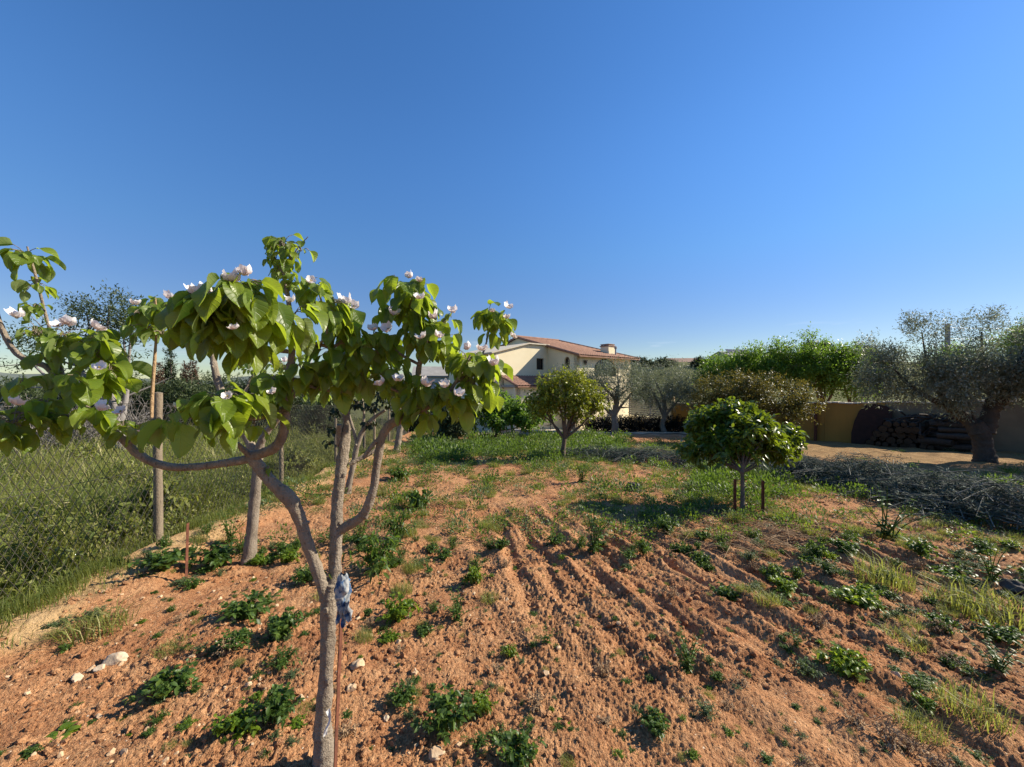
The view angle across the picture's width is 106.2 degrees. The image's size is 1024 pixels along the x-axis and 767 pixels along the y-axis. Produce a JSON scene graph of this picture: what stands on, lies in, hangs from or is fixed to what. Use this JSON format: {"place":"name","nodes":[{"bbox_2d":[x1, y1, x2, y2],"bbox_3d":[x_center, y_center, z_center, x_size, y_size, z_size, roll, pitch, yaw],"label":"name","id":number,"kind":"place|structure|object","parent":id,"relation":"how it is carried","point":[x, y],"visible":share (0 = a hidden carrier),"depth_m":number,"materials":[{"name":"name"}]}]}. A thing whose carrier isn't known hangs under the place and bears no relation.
{"place":"outdoors","nodes":[
{"label":"outdoors","id":0,"kind":"place"},
{"bbox_2d":[0,414,412,615],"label":"tall grass","id":1,"kind":"structure","parent":0,"point":[10,486],"depth_m":5.68,"materials":[{"name":"plant"}]},
{"bbox_2d":[0,372,412,384],"bbox_3d":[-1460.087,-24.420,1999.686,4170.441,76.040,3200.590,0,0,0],"label":"hills","id":2,"kind":"structure","parent":0,"point":[14,376],"depth_m":1602.16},
{"bbox_2d":[0,362,1023,766],"bbox_3d":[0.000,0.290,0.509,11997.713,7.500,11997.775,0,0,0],"label":"ground","id":3,"kind":"structure","parent":0,"point":[610,694],"depth_m":2.56,"materials":[{"name":"soil"}]},
{"bbox_2d":[0,371,44,420],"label":"shrub","id":4,"kind":"object","parent":3,"relation":"on","point":[29,390],"visible":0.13,"depth_m":19.88,"materials":[{"name":"green plant"}]},
{"bbox_2d":[0,393,92,457],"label":"dry bush","id":5,"kind":"object","parent":3,"relation":"on","point":[44,437],"visible":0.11,"depth_m":11.09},
{"bbox_2d":[44,720,81,742],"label":"leafy weed","id":6,"kind":"object","parent":3,"relation":"on","point":[66,726],"visible":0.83,"depth_m":1.90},
{"bbox_2d":[31,398,135,449],"bbox_3d":[-14.929,1.327,13.024,3.560,2.342,2.748,0,0,0],"label":"dry bush","id":7,"kind":"object","parent":3,"relation":"on","point":[87,425],"visible":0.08,"depth_m":12.98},
{"bbox_2d":[0,280,172,451],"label":"almond tree","id":8,"kind":"object","parent":3,"relation":"on","point":[118,322],"visible":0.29,"depth_m":11.84,"materials":[{"name":"green plant"}]},
{"bbox_2d":[23,593,152,645],"bbox_3d":[-2.953,1.662,2.726,0.692,0.149,0.676,0,0,-35],"label":"grass tuft","id":9,"kind":"object","parent":3,"relation":"on","point":[88,625],"visible":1,"depth_m":2.68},
{"bbox_2d":[101,651,128,665],"bbox_3d":[-2.464,1.709,2.392,0.125,0.078,0.095,0,0,-24],"label":"stone","id":10,"kind":"object","parent":3,"relation":"on","point":[112,659],"visible":0.88,"depth_m":2.37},
{"bbox_2d":[86,394,182,439],"bbox_3d":[-13.756,1.417,14.067,3.742,2.620,2.696,0,0,-16],"label":"dry bush","id":11,"kind":"object","parent":3,"relation":"on","point":[133,420],"visible":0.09,"depth_m":14.04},
{"bbox_2d":[120,378,171,422],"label":"shrub","id":12,"kind":"object","parent":3,"relation":"on","point":[144,393],"visible":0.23,"depth_m":21.70,"materials":[{"name":"green plant"}]},
{"bbox_2d":[121,658,203,705],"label":"weed clump","id":13,"kind":"object","parent":3,"relation":"on","point":[176,682],"visible":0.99,"depth_m":2.15,"materials":[{"name":"plant"}]},
{"bbox_2d":[128,546,201,570],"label":"weed clump","id":14,"kind":"object","parent":3,"relation":"on","point":[168,559],"visible":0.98,"depth_m":3.60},
{"bbox_2d":[160,348,181,407],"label":"cypress tree","id":15,"kind":"object","parent":3,"relation":"on","point":[170,367],"visible":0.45,"depth_m":29.89,"materials":[{"name":"green plant"}]},
{"bbox_2d":[145,375,211,427],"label":"shrub","id":16,"kind":"object","parent":3,"relation":"on","point":[183,393],"visible":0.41,"depth_m":21.75,"materials":[{"name":"green plant"}]},
{"bbox_2d":[0,421,369,596],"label":"field herbs","id":17,"kind":"object","parent":3,"relation":"on","point":[127,505],"visible":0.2,"depth_m":5.14,"materials":[{"name":"green plant"}]},
{"bbox_2d":[185,523,188,578],"bbox_3d":[-2.975,1.615,3.514,0.041,0.678,0.029,0,0,0],"label":"metal stake","id":18,"kind":"object","parent":3,"relation":"on","point":[187,549],"visible":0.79,"depth_m":3.51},
{"bbox_2d":[186,358,201,389],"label":"cypress tree","id":19,"kind":"object","parent":3,"relation":"on","point":[192,372],"visible":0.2,"depth_m":29.92,"materials":[{"name":"green plant"}]},
{"bbox_2d":[0,440,392,671],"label":"bank grass","id":20,"kind":"structure","parent":3,"relation":"on","point":[20,606],"depth_m":3.36,"materials":[{"name":"plant"}]},
{"bbox_2d":[0,392,413,610],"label":"chain link fence","id":21,"kind":"object","parent":3,"relation":"on","point":[158,499],"visible":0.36,"depth_m":4.35,"materials":[{"name":"metal"}]},
{"bbox_2d":[184,540,241,569],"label":"weed clump","id":22,"kind":"object","parent":3,"relation":"on","point":[219,558],"visible":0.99,"depth_m":3.85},
{"bbox_2d":[192,370,246,427],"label":"shrub","id":23,"kind":"object","parent":3,"relation":"on","point":[213,387],"visible":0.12,"depth_m":24.75,"materials":[{"name":"green plant"}]},
{"bbox_2d":[209,627,254,649],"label":"weed clump","id":24,"kind":"object","parent":3,"relation":"on","point":[231,637],"visible":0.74,"depth_m":2.47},
{"bbox_2d":[217,504,246,543],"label":"tall weed","id":25,"kind":"object","parent":3,"relation":"on","point":[228,540],"visible":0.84,"depth_m":4.47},
{"bbox_2d":[211,697,261,746],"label":"weed clump","id":26,"kind":"object","parent":3,"relation":"on","point":[236,722],"visible":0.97,"depth_m":1.85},
{"bbox_2d":[216,586,282,624],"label":"weed clump","id":27,"kind":"object","parent":3,"relation":"on","point":[249,611],"visible":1,"depth_m":2.83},
{"bbox_2d":[224,377,277,426],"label":"shrub","id":28,"kind":"object","parent":3,"relation":"on","point":[242,385],"visible":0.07,"depth_m":22.56,"materials":[{"name":"green plant"}]},
{"bbox_2d":[0,233,518,766],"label":"quince tree","id":29,"kind":"object","parent":3,"relation":"on","point":[242,323],"visible":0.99,"depth_m":1.46,"materials":[{"name":"green plant"}]},
{"bbox_2d":[210,351,331,564],"bbox_3d":[-2.493,0.679,4.021,1.450,2.409,0.422,0,0,8],"label":"quince tree","id":30,"kind":"object","parent":3,"relation":"on","point":[250,544],"visible":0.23,"depth_m":3.96,"materials":[{"name":"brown plant"}]},
{"bbox_2d":[244,679,304,730],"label":"weed clump","id":31,"kind":"object","parent":3,"relation":"on","point":[276,704],"visible":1,"depth_m":1.93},
{"bbox_2d":[262,645,302,671],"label":"weed clump","id":32,"kind":"object","parent":3,"relation":"on","point":[280,660],"visible":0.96,"depth_m":2.36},
{"bbox_2d":[262,606,303,641],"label":"weed clump","id":33,"kind":"object","parent":3,"relation":"on","point":[285,622],"visible":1,"depth_m":2.59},
{"bbox_2d":[256,387,326,432],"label":"shrub","id":34,"kind":"object","parent":3,"relation":"on","point":[296,401],"visible":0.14,"depth_m":19.56,"materials":[{"name":"green plant"}]},
{"bbox_2d":[293,388,355,440],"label":"shrub","id":35,"kind":"object","parent":3,"relation":"on","point":[329,403],"visible":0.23,"depth_m":15.50,"materials":[{"name":"green plant"}]},
{"bbox_2d":[333,619,342,766],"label":"metal stake","id":36,"kind":"object","parent":3,"relation":"on","point":[337,698],"visible":0.72,"depth_m":1.64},
{"bbox_2d":[334,572,352,627],"bbox_3d":[-0.713,0.916,1.639,0.084,0.216,0.068,0,0,0],"label":"cloth rag","id":37,"kind":"object","parent":36,"relation":"attached to","point":[342,590],"visible":1,"depth_m":1.62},
{"bbox_2d":[322,391,398,493],"bbox_3d":[-2.776,1.074,7.101,1.385,2.044,0.382,0,0,0],"label":"fruit tree","id":38,"kind":"object","parent":3,"relation":"on","point":[363,406],"visible":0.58,"depth_m":7.14,"materials":[{"name":"brown plant"}]},
{"bbox_2d":[342,526,407,583],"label":"weed clump","id":39,"kind":"object","parent":3,"relation":"on","point":[376,564],"visible":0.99,"depth_m":3.60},
{"bbox_2d":[378,391,411,452],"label":"fruit tree","id":40,"kind":"object","parent":3,"relation":"on","point":[398,439],"visible":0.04,"depth_m":13.32,"materials":[{"name":"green plant"}]},
{"bbox_2d":[374,507,419,539],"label":"weed clump","id":41,"kind":"object","parent":3,"relation":"on","point":[396,528],"visible":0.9,"depth_m":4.54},
{"bbox_2d":[385,465,411,480],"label":"weed clump","id":42,"kind":"object","parent":3,"relation":"on","point":[397,473],"visible":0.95,"depth_m":8.40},
{"bbox_2d":[375,592,422,624],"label":"weed clump","id":43,"kind":"object","parent":3,"relation":"on","point":[397,612],"visible":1,"depth_m":2.89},
{"bbox_2d":[402,486,436,511],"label":"weed clump","id":44,"kind":"object","parent":3,"relation":"on","point":[416,499],"visible":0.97,"depth_m":6.01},
{"bbox_2d":[415,622,433,637],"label":"weed clump","id":45,"kind":"object","parent":3,"relation":"on","point":[424,631],"visible":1,"depth_m":2.76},
{"bbox_2d":[412,366,448,418],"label":"shed","id":46,"kind":"structure","parent":3,"relation":"on","point":[438,374],"depth_m":32.53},
{"bbox_2d":[428,745,444,761],"bbox_3d":[-0.345,1.692,1.757,0.070,0.042,0.056,0,0,-38],"label":"stone","id":47,"kind":"object","parent":3,"relation":"on","point":[436,751],"visible":1,"depth_m":1.75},
{"bbox_2d":[410,683,474,745],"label":"weed clump","id":48,"kind":"object","parent":3,"relation":"on","point":[444,721],"visible":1,"depth_m":1.88,"materials":[{"name":"plant"}]},
{"bbox_2d":[433,405,469,440],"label":"shrub","id":49,"kind":"object","parent":3,"relation":"on","point":[447,428],"visible":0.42,"depth_m":16.65,"materials":[{"name":"green plant"}]},
{"bbox_2d":[466,688,498,719],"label":"weed clump","id":50,"kind":"object","parent":3,"relation":"on","point":[482,704],"visible":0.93,"depth_m":2.01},
{"bbox_2d":[0,488,1018,766],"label":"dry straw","id":51,"kind":"object","parent":3,"relation":"on","point":[472,670],"visible":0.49,"depth_m":2.27,"materials":[{"name":"plant"}]},
{"bbox_2d":[500,643,518,657],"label":"weed clump","id":52,"kind":"object","parent":3,"relation":"on","point":[511,652],"visible":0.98,"depth_m":2.50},
{"bbox_2d":[0,425,1023,766],"bbox_3d":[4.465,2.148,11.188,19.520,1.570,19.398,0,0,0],"label":"weeds","id":53,"kind":"object","parent":3,"relation":"on","point":[716,477],"visible":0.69,"depth_m":4.94,"materials":[{"name":"plant"}]},
{"bbox_2d":[0,463,1023,766],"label":"soil clods","id":54,"kind":"object","parent":3,"relation":"on","point":[280,741],"visible":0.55,"depth_m":2.35,"materials":[{"name":"soil"}]},
{"bbox_2d":[472,389,556,437],"bbox_3d":[-0.378,1.495,18.669,5.168,2.772,2.369,0,0,12],"label":"fruit bush","id":55,"kind":"object","parent":3,"relation":"on","point":[511,412],"visible":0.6,"depth_m":18.33,"materials":[{"name":"green plant"}]},
{"bbox_2d":[5,476,1023,765],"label":"pebbles","id":56,"kind":"object","parent":3,"relation":"on","point":[111,752],"visible":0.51,"depth_m":2.32,"materials":[{"name":"stone"}]},
{"bbox_2d":[488,727,546,766],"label":"weed clump","id":57,"kind":"object","parent":3,"relation":"on","point":[520,755],"visible":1,"depth_m":1.72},
{"bbox_2d":[42,441,1023,766],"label":"short grass","id":58,"kind":"structure","parent":3,"relation":"on","point":[410,567],"depth_m":4.65,"materials":[{"name":"plant"}]},
{"bbox_2d":[449,335,639,430],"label":"house","id":59,"kind":"structure","parent":3,"relation":"on","point":[526,358],"depth_m":27.16,"materials":[{"name":"paint"}]},
{"bbox_2d":[103,437,1023,761],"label":"bright weeds","id":60,"kind":"object","parent":3,"relation":"on","point":[473,575],"visible":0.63,"depth_m":3.57,"materials":[{"name":"plant"}]},
{"bbox_2d":[522,364,612,456],"bbox_3d":[1.713,0.923,11.713,2.821,3.037,1.654,0,0,0],"label":"orange tree","id":61,"kind":"object","parent":3,"relation":"on","point":[580,401],"visible":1,"depth_m":11.54,"materials":[{"name":"green plant"}]},
{"bbox_2d":[170,477,1017,766],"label":"dead weeds","id":62,"kind":"object","parent":3,"relation":"on","point":[891,739],"visible":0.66,"depth_m":2.19,"materials":[{"name":"plant"}]},
{"bbox_2d":[580,500,624,554],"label":"tall weed","id":63,"kind":"object","parent":3,"relation":"on","point":[594,546],"visible":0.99,"depth_m":4.14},
{"bbox_2d":[571,352,659,434],"bbox_3d":[5.954,0.669,21.957,4.965,4.861,3.512,0,0,-29],"label":"olive tree","id":64,"kind":"object","parent":3,"relation":"on","point":[615,394],"visible":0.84,"depth_m":21.71,"materials":[{"name":"green plant"}]},
{"bbox_2d":[575,411,690,431],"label":"hedge","id":65,"kind":"object","parent":3,"relation":"on","point":[630,424],"visible":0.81,"depth_m":23.94,"materials":[{"name":"green plant"}]},
{"bbox_2d":[629,397,661,428],"bbox_3d":[9.595,2.099,26.772,0.220,2.450,3.980,0,0,-27],"label":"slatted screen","id":66,"kind":"object","parent":3,"relation":"on","point":[637,411],"visible":0.29,"depth_m":27.23,"materials":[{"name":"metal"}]},
{"bbox_2d":[636,705,670,741],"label":"weed clump","id":67,"kind":"object","parent":3,"relation":"on","point":[654,723],"visible":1,"depth_m":1.87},
{"bbox_2d":[648,356,678,367],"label":"distant tree","id":68,"kind":"object","parent":3,"relation":"on","point":[664,359],"visible":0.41,"depth_m":57.40,"materials":[{"name":"green plant"}]},
{"bbox_2d":[652,511,679,535],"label":"weed clump","id":69,"kind":"object","parent":3,"relation":"on","point":[665,524],"visible":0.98,"depth_m":4.92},
{"bbox_2d":[556,443,779,471],"bbox_3d":[4.105,2.079,11.148,6.747,0.828,3.043,0,0,37],"label":"brush heap","id":70,"kind":"object","parent":3,"relation":"on","point":[642,454],"visible":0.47,"depth_m":11.16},
{"bbox_2d":[662,617,704,673],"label":"tall weed","id":71,"kind":"object","parent":3,"relation":"on","point":[685,655],"visible":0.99,"depth_m":2.35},
{"bbox_2d":[694,697,720,721],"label":"weed clump","id":72,"kind":"object","parent":3,"relation":"on","point":[706,709],"visible":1,"depth_m":1.96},
{"bbox_2d":[690,345,754,393],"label":"leafy tree","id":73,"kind":"object","parent":3,"relation":"on","point":[717,360],"visible":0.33,"depth_m":22.77,"materials":[{"name":"green plant"}]},
{"bbox_2d":[670,396,809,517],"bbox_3d":[3.823,1.136,6.271,2.356,1.860,1.453,0,0,0],"label":"lemon tree","id":74,"kind":"object","parent":3,"relation":"on","point":[741,433],"visible":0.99,"depth_m":6.05,"materials":[{"name":"green plant"}]},
{"bbox_2d":[647,496,858,564],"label":"dry stems","id":75,"kind":"object","parent":3,"relation":"on","point":[740,537],"visible":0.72,"depth_m":4.60,"materials":[{"name":"plant"}]},
{"bbox_2d":[718,340,791,394],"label":"leafy tree","id":76,"kind":"object","parent":3,"relation":"on","point":[752,356],"visible":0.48,"depth_m":21.61,"materials":[{"name":"green plant"}]},
{"bbox_2d":[684,364,828,425],"bbox_3d":[10.509,0.927,16.771,5.833,3.708,2.744,0,0,0],"label":"pomegranate tree","id":77,"kind":"object","parent":3,"relation":"on","point":[747,388],"visible":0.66,"depth_m":16.47,"materials":[{"name":"green plant"}]},
{"bbox_2d":[768,573,801,597],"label":"weed clump","id":78,"kind":"object","parent":3,"relation":"on","point":[786,587],"visible":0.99,"depth_m":3.27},
{"bbox_2d":[749,335,834,398],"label":"leafy tree","id":79,"kind":"object","parent":3,"relation":"on","point":[780,368],"visible":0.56,"depth_m":20.56,"materials":[{"name":"green plant"}]},
{"bbox_2d":[789,656,825,678],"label":"weed clump","id":80,"kind":"object","parent":3,"relation":"on","point":[803,665],"visible":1,"depth_m":2.32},
{"bbox_2d":[783,321,864,401],"bbox_3d":[16.576,-0.162,20.267,4.400,6.329,3.423,0,0,0],"label":"leafy tree","id":81,"kind":"object","parent":3,"relation":"on","point":[823,364],"visible":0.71,"depth_m":19.94,"materials":[{"name":"green plant"}]},
{"bbox_2d":[811,640,874,682],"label":"weed clump","id":82,"kind":"object","parent":3,"relation":"on","point":[843,662],"visible":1,"depth_m":2.31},
{"bbox_2d":[827,536,863,556],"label":"weed clump","id":83,"kind":"object","parent":3,"relation":"on","point":[840,544],"visible":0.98,"depth_m":4.07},
{"bbox_2d":[672,400,1023,452],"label":"garden wall","id":84,"kind":"structure","parent":3,"relation":"on","point":[836,419],"depth_m":16.90,"materials":[{"name":"paint"}]},
{"bbox_2d":[815,338,885,401],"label":"leafy tree","id":85,"kind":"object","parent":3,"relation":"on","point":[849,364],"visible":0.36,"depth_m":19.63,"materials":[{"name":"green plant"}]},
{"bbox_2d":[827,587,889,613],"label":"weed clump","id":86,"kind":"object","parent":3,"relation":"on","point":[860,599],"visible":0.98,"depth_m":3.07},
{"bbox_2d":[851,404,891,445],"bbox_3d":[15.207,1.748,16.285,0.436,1.769,1.240,0,0,-34],"label":"leaning panel","id":87,"kind":"object","parent":3,"relation":"on","point":[869,420],"visible":0.8,"depth_m":16.36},
{"bbox_2d":[752,450,1023,536],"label":"brush heap","id":88,"kind":"object","parent":3,"relation":"on","point":[976,495],"visible":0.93,"depth_m":6.10,"materials":[{"name":"plant"}]},
{"bbox_2d":[842,547,935,593],"bbox_3d":[3.348,1.671,3.452,0.648,0.282,0.746,0,0,-17],"label":"grass tuft","id":89,"kind":"object","parent":3,"relation":"on","point":[902,584],"visible":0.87,"depth_m":3.42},
{"bbox_2d":[857,482,941,540],"bbox_3d":[4.576,1.581,4.593,0.757,0.677,0.527,0,0,-16],"label":"tall weed","id":90,"kind":"object","parent":3,"relation":"on","point":[885,531],"visible":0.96,"depth_m":4.64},
{"bbox_2d":[868,616,936,654],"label":"grass tuft","id":91,"kind":"object","parent":3,"relation":"on","point":[911,641],"visible":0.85,"depth_m":2.61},
{"bbox_2d":[880,696,964,748],"bbox_3d":[2.020,1.674,1.898,0.321,0.108,0.311,0,0,-27],"label":"grass tuft","id":92,"kind":"object","parent":3,"relation":"on","point":[919,726],"visible":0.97,"depth_m":1.90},
{"bbox_2d":[843,302,1023,463],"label":"olive tree","id":93,"kind":"object","parent":3,"relation":"on","point":[1002,383],"visible":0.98,"depth_m":11.01,"materials":[{"name":"green plant"}]},
{"bbox_2d":[926,564,987,587],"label":"weed clump","id":94,"kind":"object","parent":3,"relation":"on","point":[950,573],"visible":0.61,"depth_m":3.61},
{"bbox_2d":[912,570,1011,619],"bbox_3d":[3.637,1.759,3.194,0.743,0.186,0.726,0,0,-28],"label":"grass tuft","id":95,"kind":"object","parent":3,"relation":"on","point":[941,592],"visible":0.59,"depth_m":3.18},
{"bbox_2d":[907,663,1023,741],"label":"grass tuft","id":96,"kind":"object","parent":3,"relation":"on","point":[952,694],"visible":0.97,"depth_m":1.99,"materials":[{"name":"plant"}]},
{"bbox_2d":[916,568,1023,630],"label":"grass tuft","id":97,"kind":"object","parent":3,"relation":"on","point":[983,594],"visible":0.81,"depth_m":3.01,"materials":[{"name":"plant"}]},
{"bbox_2d":[959,629,1023,674],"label":"tall weed","id":98,"kind":"object","parent":3,"relation":"on","point":[997,661],"visible":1,"depth_m":2.28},
{"bbox_2d":[965,536,1021,584],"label":"tall weed","id":99,"kind":"object","parent":3,"relation":"on","point":[990,570],"visible":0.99,"depth_m":3.47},
{"bbox_2d":[984,313,1023,397],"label":"distant tree","id":100,"kind":"object","parent":3,"relation":"on","point":[1008,344],"visible":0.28,"depth_m":23.78,"materials":[{"name":"green plant"}]},
{"bbox_2d":[999,578,1023,595],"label":"boulder","id":101,"kind":"object","parent":3,"relation":"on","point":[1014,586],"visible":0.85,"depth_m":3.28,"materials":[{"name":"stone"}]},
{"bbox_2d":[0,0,1023,380],"label":"sky","id":102,"kind":"structure","parent":0,"point":[651,179],"materials":[{"name":"blue"}]},
{"bbox_2d":[547,428,686,433],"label":"paved yard","id":103,"kind":"structure","parent":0,"point":[639,432],"depth_m":23.05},
{"bbox_2d":[620,354,706,431],"bbox_3d":[9.342,0.695,23.381,5.558,4.967,3.694,0,0,0],"label":"olive tree","id":104,"kind":"object","parent":103,"relation":"on","point":[668,388],"visible":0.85,"depth_m":23.11,"materials":[{"name":"green plant"}]},
{"bbox_3d":[15.198,2.217,15.641,0.924,0.221,0.234,3,-4,-33],"label":"firewood log","id":105,"kind":"object","parent":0,"visible":0},
{"bbox_2d":[881,431,894,437],"bbox_3d":[15.203,2.013,15.493,0.924,0.276,0.279,-3,5,-29],"label":"firewood log","id":106,"kind":"object","parent":105,"relation":"on","point":[886,434],"visible":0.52,"depth_m":15.26,"materials":[{"name":"brown wood"}]},
{"bbox_2d":[877,425,887,431],"bbox_3d":[15.170,1.805,15.615,0.924,0.304,0.325,0,0,-36],"label":"firewood log","id":107,"kind":"object","parent":106,"relation":"on","point":[881,428],"visible":0.66,"depth_m":15.36,"materials":[{"name":"brown wood"}]},
{"bbox_2d":[882,420,895,427],"bbox_3d":[15.285,1.602,15.551,0.924,0.304,0.325,-4,-1,-36],"label":"firewood log","id":108,"kind":"object","parent":107,"relation":"on","point":[887,423],"visible":0.77,"depth_m":15.30,"materials":[{"name":"brown wood"}]},
{"bbox_2d":[883,411,975,443],"bbox_3d":[15.936,1.699,14.744,1.664,1.346,2.610,0,0,-37],"label":"branch heap","id":109,"kind":"object","parent":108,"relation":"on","point":[913,417],"visible":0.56,"depth_m":14.74,"materials":[{"name":"brown wood"}]},
{"bbox_3d":[15.911,2.194,14.698,0.924,0.304,0.325,0,-2,-32],"label":"firewood log","id":110,"kind":"object","parent":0,"visible":0},
{"bbox_2d":[917,437,954,446],"bbox_3d":[15.680,2.141,14.238,0.279,0.276,0.924,3,-1,-20],"label":"firewood log","id":111,"kind":"object","parent":110,"relation":"on","point":[938,441],"visible":1,"depth_m":14.12,"materials":[{"name":"brown wood"}]},
{"bbox_2d":[937,433,971,440],"bbox_3d":[15.956,1.920,13.822,0.234,0.221,0.924,1,0,-38],"label":"firewood log","id":112,"kind":"object","parent":111,"relation":"on","point":[952,436],"visible":0.77,"depth_m":13.80,"materials":[{"name":"brown wood"}]},
{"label":"firewood log","id":113,"kind":"object","parent":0,"visible":0},
{"bbox_2d":[929,421,965,427],"bbox_3d":[16.207,1.531,14.316,0.279,0.276,0.924,0,0,-32],"label":"firewood log","id":114,"kind":"object","parent":113,"relation":"on","point":[956,425],"visible":0.67,"depth_m":14.25,"materials":[{"name":"brown wood"}]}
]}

